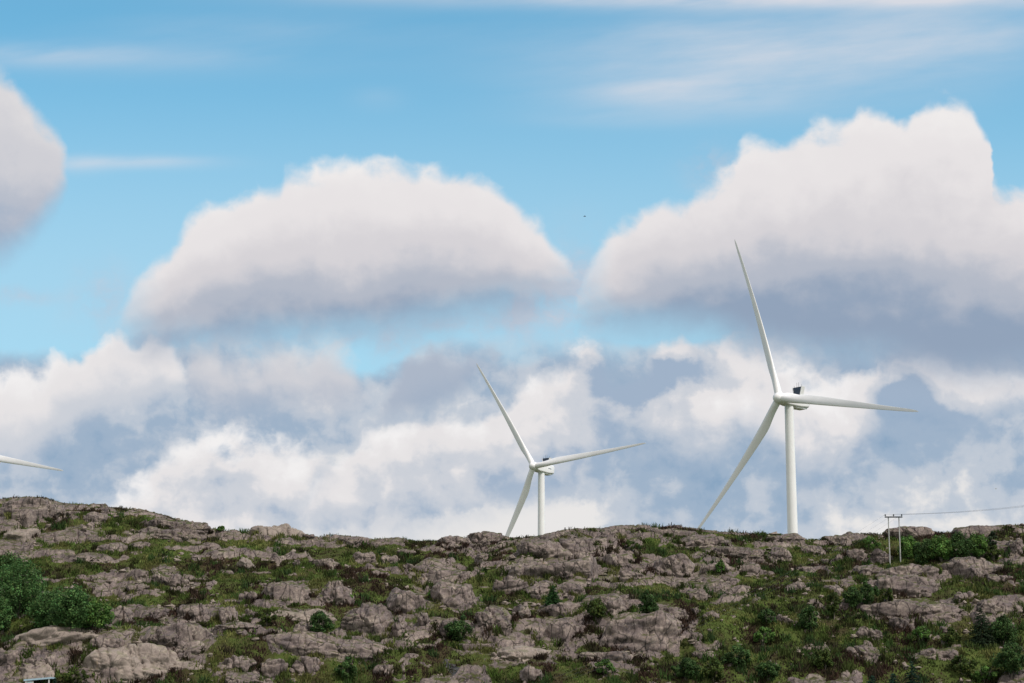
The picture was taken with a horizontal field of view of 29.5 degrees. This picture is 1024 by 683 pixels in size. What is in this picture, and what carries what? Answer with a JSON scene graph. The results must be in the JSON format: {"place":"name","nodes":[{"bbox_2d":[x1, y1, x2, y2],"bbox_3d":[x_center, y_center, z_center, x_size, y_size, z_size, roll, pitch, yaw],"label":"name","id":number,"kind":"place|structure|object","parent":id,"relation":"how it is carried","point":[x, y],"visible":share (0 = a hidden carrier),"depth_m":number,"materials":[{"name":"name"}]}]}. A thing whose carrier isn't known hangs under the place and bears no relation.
{"place":"outdoors","nodes":[
{"label":"outdoors","id":0,"kind":"place"},
{"bbox_2d":[0,497,1023,682],"bbox_3d":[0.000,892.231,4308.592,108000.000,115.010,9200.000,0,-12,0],"label":"hillside","id":1,"kind":"structure","parent":0,"point":[516,636],"depth_m":351.97,"materials":[{"name":"stone"}]},
{"bbox_2d":[0,594,16,633],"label":"willow","id":2,"kind":"object","parent":1,"relation":"on","point":[6,614],"visible":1,"depth_m":336.72,"materials":[{"name":"green plant"}]},
{"bbox_2d":[0,551,23,583],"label":"bush","id":3,"kind":"object","parent":1,"relation":"on","point":[3,557],"visible":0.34,"depth_m":356.39,"materials":[{"name":"green plant"}]},
{"bbox_2d":[2,528,39,542],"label":"rock outcrop","id":4,"kind":"object","parent":1,"relation":"on","point":[20,535],"visible":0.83,"depth_m":390.32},
{"bbox_2d":[0,552,48,616],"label":"bush","id":5,"kind":"object","parent":1,"relation":"on","point":[11,587],"visible":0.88,"depth_m":342.67,"materials":[{"name":"green plant"}]},
{"bbox_2d":[0,455,62,470],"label":"wind turbine","id":6,"kind":"object","parent":1,"relation":"on","point":[5,459],"visible":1,"depth_m":820.33,"materials":[{"name":"white paint"}]},
{"bbox_2d":[0,496,64,526],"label":"rock outcrop","id":7,"kind":"object","parent":1,"relation":"on","point":[27,510],"visible":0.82,"depth_m":403.42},
{"bbox_2d":[21,664,54,682],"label":"rock outcrop","id":8,"kind":"object","parent":1,"relation":"on","point":[42,671],"visible":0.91,"depth_m":300.91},
{"bbox_2d":[25,586,69,627],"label":"willow","id":9,"kind":"object","parent":1,"relation":"on","point":[45,599],"visible":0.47,"depth_m":334.31,"materials":[{"name":"green plant"}]},
{"bbox_2d":[12,625,98,647],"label":"rock outcrop","id":10,"kind":"object","parent":1,"relation":"on","point":[51,634],"visible":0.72,"depth_m":309.36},
{"bbox_2d":[46,584,94,631],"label":"willow","id":11,"kind":"object","parent":1,"relation":"on","point":[65,608],"visible":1,"depth_m":310.43,"materials":[{"name":"green plant"}]},
{"bbox_2d":[39,529,103,543],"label":"rock outcrop","id":12,"kind":"object","parent":1,"relation":"on","point":[68,535],"visible":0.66,"depth_m":391.74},
{"bbox_2d":[60,669,94,681],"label":"bush","id":13,"kind":"object","parent":1,"relation":"on","point":[68,675],"visible":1,"depth_m":300.21,"materials":[{"name":"green plant"}]},
{"bbox_2d":[84,596,115,629],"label":"willow","id":14,"kind":"object","parent":1,"relation":"on","point":[99,615],"visible":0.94,"depth_m":312.03,"materials":[{"name":"green plant"}]},
{"bbox_2d":[110,605,134,624],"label":"rock outcrop","id":15,"kind":"object","parent":1,"relation":"on","point":[121,612],"visible":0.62,"depth_m":335.83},
{"bbox_2d":[81,643,201,682],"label":"rock outcrop","id":16,"kind":"object","parent":1,"relation":"on","point":[138,661],"visible":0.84,"depth_m":302.92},
{"bbox_2d":[135,526,213,541],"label":"rock outcrop","id":17,"kind":"object","parent":1,"relation":"on","point":[179,535],"visible":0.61,"depth_m":395.37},
{"bbox_2d":[141,622,213,649],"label":"rock outcrop","id":18,"kind":"object","parent":1,"relation":"on","point":[171,635],"visible":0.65,"depth_m":308.41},
{"bbox_2d":[142,519,213,534],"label":"rock outcrop","id":19,"kind":"object","parent":1,"relation":"on","point":[205,527],"visible":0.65,"depth_m":402.10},
{"bbox_2d":[170,640,204,658],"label":"rock outcrop","id":20,"kind":"object","parent":1,"relation":"on","point":[192,649],"visible":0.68,"depth_m":306.38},
{"bbox_2d":[177,603,211,621],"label":"rock outcrop","id":21,"kind":"object","parent":1,"relation":"on","point":[201,611],"visible":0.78,"depth_m":336.74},
{"bbox_2d":[219,606,240,624],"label":"boulder","id":22,"kind":"object","parent":1,"relation":"on","point":[225,613],"visible":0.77,"depth_m":336.79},
{"bbox_2d":[250,523,304,540],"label":"rock outcrop","id":23,"kind":"object","parent":1,"relation":"on","point":[275,529],"visible":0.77,"depth_m":401.23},
{"bbox_2d":[262,581,310,603],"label":"rock outcrop","id":24,"kind":"object","parent":1,"relation":"on","point":[295,591],"visible":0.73,"depth_m":352.77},
{"bbox_2d":[275,608,336,625],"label":"rock outcrop","id":25,"kind":"object","parent":1,"relation":"on","point":[304,616],"visible":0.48,"depth_m":340.46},
{"bbox_2d":[289,656,323,676],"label":"rock outcrop","id":26,"kind":"object","parent":1,"relation":"on","point":[309,664],"visible":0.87,"depth_m":303.69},
{"bbox_2d":[309,610,335,632],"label":"bush","id":27,"kind":"object","parent":1,"relation":"on","point":[318,617],"visible":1,"depth_m":311.75,"materials":[{"name":"green plant"}]},
{"bbox_2d":[308,558,339,569],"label":"rock outcrop","id":28,"kind":"object","parent":1,"relation":"on","point":[329,562],"visible":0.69,"depth_m":383.11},
{"bbox_2d":[263,630,392,660],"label":"rock outcrop","id":29,"kind":"object","parent":1,"relation":"on","point":[299,643],"visible":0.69,"depth_m":308.40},
{"bbox_2d":[317,580,354,605],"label":"rock outcrop","id":30,"kind":"object","parent":1,"relation":"on","point":[337,590],"visible":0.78,"depth_m":352.36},
{"bbox_2d":[334,656,357,679],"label":"bush","id":31,"kind":"object","parent":1,"relation":"on","point":[350,668],"visible":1,"depth_m":302.37,"materials":[{"name":"green plant"}]},
{"bbox_2d":[333,536,361,547],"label":"rock outcrop","id":32,"kind":"object","parent":1,"relation":"on","point":[357,541],"visible":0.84,"depth_m":399.10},
{"bbox_2d":[352,552,376,563],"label":"boulder","id":33,"kind":"object","parent":1,"relation":"on","point":[360,557],"visible":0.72,"depth_m":389.62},
{"bbox_2d":[340,602,393,634],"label":"rock outcrop","id":34,"kind":"object","parent":1,"relation":"on","point":[368,617],"visible":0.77,"depth_m":333.87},
{"bbox_2d":[386,587,425,612],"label":"rock outcrop","id":35,"kind":"object","parent":1,"relation":"on","point":[402,600],"visible":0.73,"depth_m":344.37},
{"bbox_2d":[430,579,476,608],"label":"rock outcrop","id":36,"kind":"object","parent":1,"relation":"on","point":[451,595],"visible":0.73,"depth_m":348.98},
{"bbox_2d":[443,614,473,641],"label":"bush","id":37,"kind":"object","parent":1,"relation":"on","point":[455,629],"visible":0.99,"depth_m":330.50,"materials":[{"name":"green plant"}]},
{"bbox_2d":[467,531,509,545],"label":"rock outcrop","id":38,"kind":"object","parent":1,"relation":"on","point":[479,537],"visible":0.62,"depth_m":408.89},
{"bbox_2d":[474,605,512,635],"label":"rock outcrop","id":39,"kind":"object","parent":1,"relation":"on","point":[490,615],"visible":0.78,"depth_m":334.81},
{"bbox_2d":[0,510,1017,682],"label":"bedrock","id":40,"kind":"structure","parent":1,"relation":"on","point":[565,547],"depth_m":357.46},
{"bbox_2d":[19,652,67,671],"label":"rock outcrop","id":41,"kind":"object","parent":40,"relation":"on","point":[38,661],"visible":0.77,"depth_m":303.47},
{"bbox_2d":[82,512,110,522],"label":"rock outcrop","id":42,"kind":"object","parent":40,"relation":"on","point":[95,517],"visible":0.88,"depth_m":402.90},
{"bbox_2d":[151,572,188,586],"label":"rock outcrop","id":43,"kind":"object","parent":40,"relation":"on","point":[173,580],"visible":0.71,"depth_m":365.57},
{"bbox_2d":[217,655,256,671],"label":"rock outcrop","id":44,"kind":"object","parent":40,"relation":"on","point":[233,661],"visible":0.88,"depth_m":301.87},
{"bbox_2d":[259,658,287,679],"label":"rock outcrop","id":45,"kind":"object","parent":40,"relation":"on","point":[270,667],"visible":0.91,"depth_m":302.35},
{"bbox_2d":[421,569,470,583],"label":"rock outcrop","id":46,"kind":"object","parent":40,"relation":"on","point":[451,576],"visible":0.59,"depth_m":374.96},
{"bbox_2d":[437,535,470,544],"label":"rock outcrop","id":47,"kind":"object","parent":40,"relation":"on","point":[454,540],"visible":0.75,"depth_m":400.48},
{"bbox_2d":[491,646,551,661],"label":"rock outcrop","id":48,"kind":"object","parent":40,"relation":"on","point":[524,653],"visible":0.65,"depth_m":307.65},
{"bbox_2d":[542,585,562,605],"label":"conifer","id":49,"kind":"object","parent":40,"relation":"on","point":[551,597],"visible":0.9,"depth_m":346.56,"materials":[{"name":"green plant"}]},
{"bbox_2d":[538,530,577,540],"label":"rock outcrop","id":50,"kind":"object","parent":40,"relation":"on","point":[554,535],"visible":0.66,"depth_m":388.81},
{"bbox_2d":[592,595,632,616],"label":"rock outcrop","id":51,"kind":"object","parent":40,"relation":"on","point":[616,604],"visible":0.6,"depth_m":339.10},
{"bbox_2d":[870,548,892,563],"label":"rock outcrop","id":52,"kind":"object","parent":40,"relation":"on","point":[877,554],"visible":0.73,"depth_m":380.30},
{"bbox_2d":[977,598,1022,614],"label":"rock outcrop","id":53,"kind":"object","parent":40,"relation":"on","point":[992,606],"visible":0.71,"depth_m":341.11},
{"bbox_2d":[0,495,1023,682],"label":"heather","id":54,"kind":"object","parent":1,"relation":"on","point":[493,671],"visible":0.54,"depth_m":356.30,"materials":[{"name":"plant"}]},
{"bbox_2d":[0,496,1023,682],"bbox_3d":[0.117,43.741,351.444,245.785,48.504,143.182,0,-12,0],"label":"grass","id":55,"kind":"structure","parent":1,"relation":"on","point":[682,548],"depth_m":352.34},
{"bbox_2d":[0,510,1023,682],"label":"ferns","id":56,"kind":"object","parent":1,"relation":"on","point":[637,661],"visible":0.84,"depth_m":342.83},
{"bbox_2d":[0,506,1023,682],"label":"scrub","id":57,"kind":"object","parent":1,"relation":"on","point":[785,653],"visible":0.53,"depth_m":340.63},
{"bbox_2d":[8,496,1023,682],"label":"loose stones","id":58,"kind":"object","parent":1,"relation":"on","point":[855,636],"visible":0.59,"depth_m":358.46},
{"bbox_2d":[519,665,543,682],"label":"rock outcrop","id":59,"kind":"object","parent":1,"relation":"on","point":[530,672],"visible":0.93,"depth_m":299.62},
{"bbox_2d":[476,363,644,536],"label":"wind turbine","id":60,"kind":"object","parent":1,"relation":"on","point":[544,467],"visible":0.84,"depth_m":800.02,"materials":[{"name":"white paint"}]},
{"bbox_2d":[524,556,600,582],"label":"rock outcrop","id":61,"kind":"object","parent":1,"relation":"on","point":[589,566],"visible":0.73,"depth_m":365.66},
{"bbox_2d":[545,617,584,641],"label":"rock outcrop","id":62,"kind":"object","parent":1,"relation":"on","point":[564,628],"visible":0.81,"depth_m":333.90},
{"bbox_2d":[584,597,607,621],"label":"bush","id":63,"kind":"object","parent":1,"relation":"on","point":[599,610],"visible":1,"depth_m":336.71,"materials":[{"name":"green plant"}]},
{"bbox_2d":[594,658,615,675],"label":"bush","id":64,"kind":"object","parent":1,"relation":"on","point":[609,666],"visible":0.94,"depth_m":301.81,"materials":[{"name":"green plant"}]},
{"bbox_2d":[578,651,633,662],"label":"rock outcrop","id":65,"kind":"object","parent":1,"relation":"on","point":[602,655],"visible":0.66,"depth_m":307.92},
{"bbox_2d":[619,570,644,581],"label":"boulder","id":66,"kind":"object","parent":1,"relation":"on","point":[624,575],"visible":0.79,"depth_m":366.58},
{"bbox_2d":[599,610,683,652],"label":"rock outcrop","id":67,"kind":"object","parent":1,"relation":"on","point":[624,630],"visible":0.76,"depth_m":331.02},
{"bbox_2d":[637,589,658,613],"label":"bush","id":68,"kind":"object","parent":1,"relation":"on","point":[649,601],"visible":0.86,"depth_m":336.37,"materials":[{"name":"green plant"}]},
{"bbox_2d":[647,529,698,536],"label":"rock outcrop","id":69,"kind":"object","parent":1,"relation":"on","point":[680,532],"visible":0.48,"depth_m":403.80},
{"bbox_2d":[652,553,694,577],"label":"rock outcrop","id":70,"kind":"object","parent":1,"relation":"on","point":[678,565],"visible":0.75,"depth_m":371.16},
{"bbox_2d":[670,657,702,679],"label":"bush","id":71,"kind":"object","parent":1,"relation":"on","point":[687,666],"visible":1,"depth_m":302.03,"materials":[{"name":"green plant"}]},
{"bbox_2d":[686,588,707,601],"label":"boulder","id":72,"kind":"object","parent":1,"relation":"on","point":[699,594],"visible":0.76,"depth_m":349.14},
{"bbox_2d":[680,534,729,546],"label":"rock outcrop","id":73,"kind":"object","parent":1,"relation":"on","point":[696,540],"visible":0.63,"depth_m":396.21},
{"bbox_2d":[702,658,724,681],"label":"bush","id":74,"kind":"object","parent":1,"relation":"on","point":[710,671],"visible":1,"depth_m":301.49,"materials":[{"name":"green plant"}]},
{"bbox_2d":[700,546,763,562],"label":"rock outcrop","id":75,"kind":"object","parent":1,"relation":"on","point":[757,554],"visible":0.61,"depth_m":384.99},
{"bbox_2d":[720,642,751,666],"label":"bush","id":76,"kind":"object","parent":1,"relation":"on","point":[741,652],"visible":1,"depth_m":306.47,"materials":[{"name":"green plant"}]},
{"bbox_2d":[753,626,775,645],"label":"bush","id":77,"kind":"object","parent":1,"relation":"on","point":[761,632],"visible":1,"depth_m":330.75,"materials":[{"name":"green plant"}]},
{"bbox_2d":[753,660,780,681],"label":"bush","id":78,"kind":"object","parent":1,"relation":"on","point":[772,670],"visible":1,"depth_m":302.19,"materials":[{"name":"green plant"}]},
{"bbox_2d":[757,608,776,623],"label":"bush","id":79,"kind":"object","parent":1,"relation":"on","point":[767,612],"visible":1,"depth_m":336.38,"materials":[{"name":"green plant"}]},
{"bbox_2d":[766,545,792,563],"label":"rock outcrop","id":80,"kind":"object","parent":1,"relation":"on","point":[779,553],"visible":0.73,"depth_m":386.06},
{"bbox_2d":[766,533,804,545],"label":"rock outcrop","id":81,"kind":"object","parent":1,"relation":"on","point":[795,538],"visible":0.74,"depth_m":403.02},
{"bbox_2d":[797,604,818,631],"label":"bush","id":82,"kind":"object","parent":1,"relation":"on","point":[806,615],"visible":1,"depth_m":334.32,"materials":[{"name":"green plant"}]},
{"bbox_2d":[698,239,918,533],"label":"wind turbine","id":83,"kind":"object","parent":1,"relation":"on","point":[797,399],"visible":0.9,"depth_m":601.35,"materials":[{"name":"white paint"}]},
{"bbox_2d":[813,648,834,669],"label":"bush","id":84,"kind":"object","parent":1,"relation":"on","point":[822,658],"visible":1,"depth_m":304.68,"materials":[{"name":"green plant"}]},
{"bbox_2d":[825,592,841,619],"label":"bush","id":85,"kind":"object","parent":1,"relation":"on","point":[833,608],"visible":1,"depth_m":340.81,"materials":[{"name":"green plant"}]},
{"bbox_2d":[823,531,872,545],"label":"rock outcrop","id":86,"kind":"object","parent":1,"relation":"on","point":[843,539],"visible":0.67,"depth_m":409.56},
{"bbox_2d":[842,586,863,608],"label":"bush","id":87,"kind":"object","parent":1,"relation":"on","point":[853,596],"visible":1,"depth_m":346.20,"materials":[{"name":"green plant"}]},
{"bbox_2d":[845,645,879,662],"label":"rock outcrop","id":88,"kind":"object","parent":1,"relation":"on","point":[865,650],"visible":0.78,"depth_m":307.72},
{"bbox_2d":[852,564,883,574],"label":"rock outcrop","id":89,"kind":"object","parent":1,"relation":"on","point":[871,568],"visible":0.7,"depth_m":371.74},
{"bbox_2d":[856,626,882,641],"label":"boulder","id":90,"kind":"object","parent":1,"relation":"on","point":[864,631],"visible":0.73,"depth_m":332.40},
{"bbox_2d":[860,580,879,604],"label":"bush","id":91,"kind":"object","parent":1,"relation":"on","point":[867,594],"visible":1,"depth_m":347.46,"materials":[{"name":"green plant"}]},
{"bbox_2d":[885,617,914,630],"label":"rock outcrop","id":92,"kind":"object","parent":1,"relation":"on","point":[899,622],"visible":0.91,"depth_m":336.17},
{"bbox_2d":[875,563,938,578],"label":"rock outcrop","id":93,"kind":"object","parent":1,"relation":"on","point":[908,569],"visible":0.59,"depth_m":364.21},
{"bbox_2d":[876,574,939,597],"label":"rock outcrop","id":94,"kind":"object","parent":1,"relation":"on","point":[912,585],"visible":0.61,"depth_m":356.93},
{"bbox_2d":[897,534,919,558],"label":"bush","id":95,"kind":"object","parent":1,"relation":"on","point":[907,549],"visible":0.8,"depth_m":378.75,"materials":[{"name":"green plant"}]},
{"bbox_2d":[884,526,934,537],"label":"rock outcrop","id":96,"kind":"object","parent":1,"relation":"on","point":[913,531],"visible":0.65,"depth_m":415.15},
{"bbox_2d":[860,599,962,622],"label":"rock outcrop","id":97,"kind":"object","parent":1,"relation":"on","point":[904,607],"visible":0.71,"depth_m":340.48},
{"bbox_2d":[902,661,920,682],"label":"conifer","id":98,"kind":"object","parent":1,"relation":"on","point":[911,674],"visible":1,"depth_m":291.77,"materials":[{"name":"green plant"}]},
{"bbox_2d":[912,624,930,640],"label":"bush","id":99,"kind":"object","parent":1,"relation":"on","point":[919,631],"visible":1,"depth_m":330.19,"materials":[{"name":"green plant"}]},
{"bbox_2d":[913,538,937,563],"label":"bush","id":100,"kind":"object","parent":1,"relation":"on","point":[920,547],"visible":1,"depth_m":373.94,"materials":[{"name":"green plant"}]},
{"bbox_2d":[920,649,958,659],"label":"rock outcrop","id":101,"kind":"object","parent":1,"relation":"on","point":[950,654],"visible":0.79,"depth_m":308.78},
{"bbox_2d":[927,533,953,561],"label":"bush","id":102,"kind":"object","parent":1,"relation":"on","point":[942,552],"visible":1,"depth_m":373.68,"materials":[{"name":"green plant"}]},
{"bbox_2d":[940,626,961,644],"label":"bush","id":103,"kind":"object","parent":1,"relation":"on","point":[950,636],"visible":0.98,"depth_m":329.33,"materials":[{"name":"green plant"}]},
{"bbox_2d":[943,531,975,557],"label":"bush","id":104,"kind":"object","parent":1,"relation":"on","point":[959,542],"visible":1,"depth_m":374.04,"materials":[{"name":"green plant"}]},
{"bbox_2d":[946,654,978,674],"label":"bush","id":105,"kind":"object","parent":1,"relation":"on","point":[957,662],"visible":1,"depth_m":304.12,"materials":[{"name":"green plant"}]},
{"bbox_2d":[940,556,1003,579],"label":"rock outcrop","id":106,"kind":"object","parent":1,"relation":"on","point":[972,567],"visible":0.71,"depth_m":365.03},
{"bbox_2d":[951,525,1003,537],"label":"rock outcrop","id":107,"kind":"object","parent":1,"relation":"on","point":[970,529],"visible":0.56,"depth_m":411.03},
{"bbox_2d":[968,530,988,558],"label":"bush","id":108,"kind":"object","parent":1,"relation":"on","point":[981,543],"visible":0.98,"depth_m":376.02,"materials":[{"name":"green plant"}]},
{"bbox_2d":[964,608,998,647],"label":"conifer","id":109,"kind":"object","parent":1,"relation":"on","point":[981,638],"visible":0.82,"depth_m":329.49,"materials":[{"name":"green plant"}]},
{"bbox_2d":[970,665,998,682],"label":"bush","id":110,"kind":"object","parent":1,"relation":"on","point":[982,673],"visible":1,"depth_m":303.06,"materials":[{"name":"green plant"}]},
{"bbox_2d":[984,545,1002,559],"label":"bush","id":111,"kind":"object","parent":1,"relation":"on","point":[994,550],"visible":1,"depth_m":375.87,"materials":[{"name":"green plant"}]},
{"bbox_2d":[988,613,1019,644],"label":"bush","id":112,"kind":"object","parent":1,"relation":"on","point":[1004,631],"visible":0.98,"depth_m":329.68,"materials":[{"name":"green plant"}]},
{"bbox_2d":[989,640,1023,677],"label":"bush","id":113,"kind":"object","parent":1,"relation":"on","point":[1013,660],"visible":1,"depth_m":302.13,"materials":[{"name":"green plant"}]},
{"bbox_2d":[1006,538,1022,554],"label":"rock outcrop","id":114,"kind":"object","parent":1,"relation":"on","point":[1016,546],"visible":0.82,"depth_m":377.76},
{"bbox_2d":[0,0,1023,540],"label":"sky","id":115,"kind":"structure","parent":0,"point":[260,260],"materials":[{"name":"blue"}]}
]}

